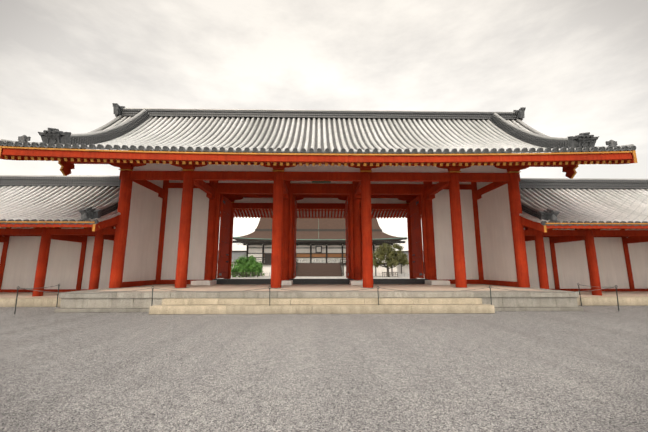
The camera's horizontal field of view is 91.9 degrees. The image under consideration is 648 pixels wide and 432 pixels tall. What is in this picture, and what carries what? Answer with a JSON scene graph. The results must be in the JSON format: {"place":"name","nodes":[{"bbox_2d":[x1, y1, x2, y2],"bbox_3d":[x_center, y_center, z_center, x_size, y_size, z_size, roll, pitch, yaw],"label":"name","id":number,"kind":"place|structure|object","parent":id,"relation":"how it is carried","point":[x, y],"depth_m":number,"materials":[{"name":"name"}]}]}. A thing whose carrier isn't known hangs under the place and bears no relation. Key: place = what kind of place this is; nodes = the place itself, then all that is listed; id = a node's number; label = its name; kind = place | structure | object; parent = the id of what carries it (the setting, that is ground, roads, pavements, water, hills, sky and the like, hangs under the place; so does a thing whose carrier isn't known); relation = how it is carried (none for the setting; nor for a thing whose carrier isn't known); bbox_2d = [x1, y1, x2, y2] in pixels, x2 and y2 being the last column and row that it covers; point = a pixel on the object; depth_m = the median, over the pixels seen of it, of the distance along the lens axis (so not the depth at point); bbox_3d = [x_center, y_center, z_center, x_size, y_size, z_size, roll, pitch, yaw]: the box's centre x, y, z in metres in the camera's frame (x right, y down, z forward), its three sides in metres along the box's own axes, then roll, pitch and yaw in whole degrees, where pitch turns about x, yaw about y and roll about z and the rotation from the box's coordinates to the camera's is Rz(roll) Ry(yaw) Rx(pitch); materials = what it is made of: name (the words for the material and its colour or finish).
{"place":"outdoors","nodes":[
{"label":"outdoors","id":0,"kind":"place"},
{"bbox_2d":[217,274,424,278],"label":"court sand","id":1,"kind":"structure","parent":0,"point":[401,276],"depth_m":57.28,"materials":[{"name":"white sand"}]},
{"bbox_2d":[232,258,404,277],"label":"tree trunks","id":2,"kind":"object","parent":1,"relation":"on","point":[387,272],"depth_m":60.78,"materials":[{"name":"brown plant"}]},
{"bbox_2d":[231,254,264,276],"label":"bush","id":3,"kind":"object","parent":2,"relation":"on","point":[249,265],"depth_m":58.97,"materials":[{"name":"green plant"}]},
{"bbox_2d":[373,242,408,267],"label":"tree","id":4,"kind":"object","parent":2,"relation":"on","point":[384,250],"depth_m":61.77,"materials":[{"name":"green plant"}]},
{"bbox_2d":[296,263,341,275],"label":"shishinden stairs","id":5,"kind":"structure","parent":1,"relation":"on","point":[321,269],"depth_m":67.89,"materials":[{"name":"brown wood"}]},
{"bbox_2d":[217,229,423,275],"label":"background building","id":6,"kind":"structure","parent":1,"relation":"on","point":[266,258],"materials":[{"name":"white paint"}]},
{"bbox_2d":[237,217,402,240],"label":"background building roof","id":7,"kind":"structure","parent":6,"relation":"attached to","point":[313,223],"depth_m":79.60,"materials":[{"name":"grey tile"}]},
{"bbox_2d":[233,237,406,239],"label":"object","id":8,"kind":"object","parent":6,"relation":"attached to","point":[319,239],"depth_m":70.07,"materials":[{"name":"wood"}]},
{"bbox_2d":[236,241,404,241],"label":"shishinden rafter ends","id":9,"kind":"object","parent":6,"relation":"attached to","point":[271,241],"depth_m":70.41,"materials":[{"name":"brown wood"}]},
{"bbox_2d":[296,258,345,262],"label":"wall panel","id":10,"kind":"object","parent":6,"relation":"attached to","point":[318,260],"depth_m":72.89,"materials":[{"name":"white paint"}]},
{"bbox_2d":[296,254,345,256],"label":"shishinden blinds","id":11,"kind":"object","parent":6,"relation":"attached to","point":[319,255],"depth_m":73.04,"materials":[{"name":"orange wood"}]},
{"bbox_2d":[0,306,647,431],"bbox_3d":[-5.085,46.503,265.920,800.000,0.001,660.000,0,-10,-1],"label":"gravel ground","id":12,"kind":"structure","parent":0,"point":[585,369],"depth_m":4.76,"materials":[{"name":"grey gravel"}]},
{"bbox_2d":[14,283,618,313],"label":"barrier posts","id":13,"kind":"object","parent":12,"relation":"on","point":[270,288],"depth_m":11.29,"materials":[{"name":"grey"}]},
{"bbox_2d":[19,284,613,293],"bbox_3d":[-0.011,2.828,12.178,21.910,0.213,2.084,0,-10,-1],"label":"stanchion rope","id":14,"kind":"object","parent":13,"relation":"on","point":[308,291],"depth_m":11.17,"materials":[{"name":"grey"}]},
{"bbox_2d":[54,284,582,311],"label":"stone platform","id":15,"kind":"structure","parent":12,"relation":"on","point":[99,300],"depth_m":11.63,"materials":[{"name":"grey stone"}]},
{"bbox_2d":[213,199,427,304],"bbox_3d":[-0.149,1.694,17.892,19.140,5.704,13.050,0,-10,-1],"label":"black threshold and fittings","id":16,"kind":"object","parent":15,"relation":"on","point":[319,281],"depth_m":17.75,"materials":[{"name":"paint"}]},
{"bbox_2d":[0,296,647,313],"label":"granite steps","id":17,"kind":"structure","parent":12,"relation":"on","point":[248,305],"depth_m":11.22,"materials":[{"name":"beige stone"}]},
{"bbox_2d":[0,284,647,297],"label":"earth floor","id":18,"kind":"structure","parent":12,"relation":"on","point":[314,287],"depth_m":14.62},
{"bbox_2d":[0,145,647,295],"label":"vermilion timber","id":19,"kind":"object","parent":18,"relation":"on","point":[357,194],"depth_m":15.03,"materials":[{"name":"red wood"}]},
{"bbox_2d":[312,181,330,182],"bbox_3d":[-0.151,-2.651,18.753,1.100,1.320,0.140,0,-10,-1],"label":"gate plaque frame","id":20,"kind":"object","parent":19,"relation":"attached to","point":[321,181],"depth_m":18.63,"materials":[{"name":"brown wood"}]},
{"bbox_2d":[0,108,647,222],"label":"roof tiles","id":21,"kind":"object","parent":19,"relation":"on","point":[316,135],"depth_m":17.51,"materials":[{"name":"grey tile"}]},
{"bbox_2d":[0,163,647,288],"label":"plaster walls","id":22,"kind":"structure","parent":19,"relation":"attached to","point":[496,238],"depth_m":17.20,"materials":[{"name":"white paint"}]},
{"bbox_2d":[10,153,537,216],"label":"soffit boards","id":23,"kind":"object","parent":22,"relation":"attached to","point":[317,209],"depth_m":24.68,"materials":[{"name":"red wood"}]},
{"bbox_2d":[0,146,647,231],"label":"roof rafters","id":24,"kind":"object","parent":19,"relation":"attached to","point":[331,164],"depth_m":12.23,"materials":[{"name":"red wood"}]},
{"bbox_2d":[0,141,647,225],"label":"eave tiles","id":25,"kind":"object","parent":19,"relation":"attached to","point":[12,144],"depth_m":12.21,"materials":[{"name":"tile"}]},
{"bbox_2d":[54,297,647,314],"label":"dust in joints","id":26,"kind":"object","parent":12,"relation":"on","point":[327,304],"depth_m":11.30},
{"bbox_2d":[0,109,647,217],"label":"ridge stacks","id":27,"kind":"object","parent":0,"point":[302,114],"depth_m":17.99,"materials":[{"name":"grey tile"}]},
{"bbox_2d":[18,103,617,220],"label":"ridge-end ornaments","id":28,"kind":"object","parent":27,"relation":"on","point":[56,136],"depth_m":12.78,"materials":[{"name":"ceramic"}]},
{"bbox_2d":[0,0,647,261],"label":"sky","id":29,"kind":"structure","parent":0,"point":[576,67],"materials":[{"name":"white"}]},
{"bbox_2d":[232,252,423,261],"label":"shishinden wing roof","id":30,"kind":"structure","parent":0,"point":[235,255],"depth_m":83.72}
]}

